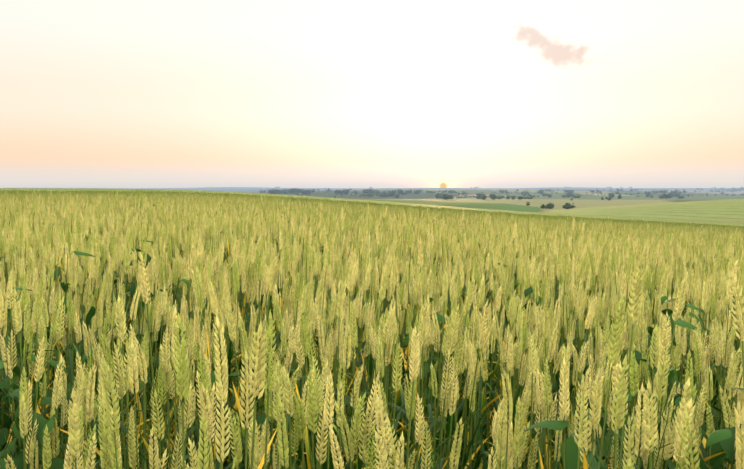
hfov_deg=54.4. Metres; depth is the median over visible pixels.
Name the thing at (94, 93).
sky
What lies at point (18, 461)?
weed plant
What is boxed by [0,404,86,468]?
weed plant
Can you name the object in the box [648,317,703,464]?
weed plant
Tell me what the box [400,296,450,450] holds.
weed plant
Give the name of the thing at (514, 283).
weed plant
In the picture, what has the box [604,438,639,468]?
weed plant
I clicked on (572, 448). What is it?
weed plant
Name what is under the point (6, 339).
weed plant
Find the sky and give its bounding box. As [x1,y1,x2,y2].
[0,0,743,187]
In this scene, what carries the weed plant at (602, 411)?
on the terrain
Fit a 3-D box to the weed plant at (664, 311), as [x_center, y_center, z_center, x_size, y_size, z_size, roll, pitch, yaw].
[1.008,0.654,2.503,0.241,0.933,0.224,2,4,28]
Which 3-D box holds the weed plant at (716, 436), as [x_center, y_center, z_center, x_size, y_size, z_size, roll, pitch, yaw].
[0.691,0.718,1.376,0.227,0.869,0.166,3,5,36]
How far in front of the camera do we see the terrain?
1157.81 m
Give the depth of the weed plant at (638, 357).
1.80 m
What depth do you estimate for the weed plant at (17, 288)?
2.18 m
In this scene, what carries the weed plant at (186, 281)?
on the terrain
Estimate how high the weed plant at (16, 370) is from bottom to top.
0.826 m
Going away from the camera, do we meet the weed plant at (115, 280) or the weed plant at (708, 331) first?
the weed plant at (708, 331)
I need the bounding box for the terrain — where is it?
[0,187,743,468]
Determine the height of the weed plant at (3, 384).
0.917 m
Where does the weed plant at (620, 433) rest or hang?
on the terrain
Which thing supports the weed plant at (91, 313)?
on the terrain
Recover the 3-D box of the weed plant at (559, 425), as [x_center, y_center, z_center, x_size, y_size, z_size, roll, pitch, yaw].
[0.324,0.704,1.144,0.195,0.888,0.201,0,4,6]
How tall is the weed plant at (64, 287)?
0.980 m
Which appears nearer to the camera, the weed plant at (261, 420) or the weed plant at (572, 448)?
the weed plant at (572, 448)
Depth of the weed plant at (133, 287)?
2.94 m
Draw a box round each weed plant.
[0,287,39,390]
[0,288,37,416]
[0,341,55,449]
[0,343,67,468]
[0,357,31,448]
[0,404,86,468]
[31,335,104,457]
[46,251,125,393]
[66,297,147,456]
[108,240,152,321]
[116,253,151,357]
[128,276,188,442]
[182,351,281,468]
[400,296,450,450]
[484,263,521,369]
[515,281,541,388]
[523,414,647,468]
[560,389,645,468]
[583,396,640,468]
[587,341,660,467]
[588,403,700,468]
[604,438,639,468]
[628,290,703,404]
[640,365,707,468]
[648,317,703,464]
[690,307,738,429]
[706,424,741,468]
[709,387,743,468]
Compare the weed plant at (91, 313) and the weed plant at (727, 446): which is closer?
the weed plant at (727, 446)
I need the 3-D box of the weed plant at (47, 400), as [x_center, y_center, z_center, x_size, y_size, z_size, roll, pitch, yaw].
[-0.728,0.650,1.710,0.287,0.833,0.221,2,4,32]
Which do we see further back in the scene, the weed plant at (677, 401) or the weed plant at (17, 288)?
the weed plant at (17, 288)
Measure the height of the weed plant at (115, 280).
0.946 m
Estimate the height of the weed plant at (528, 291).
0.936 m

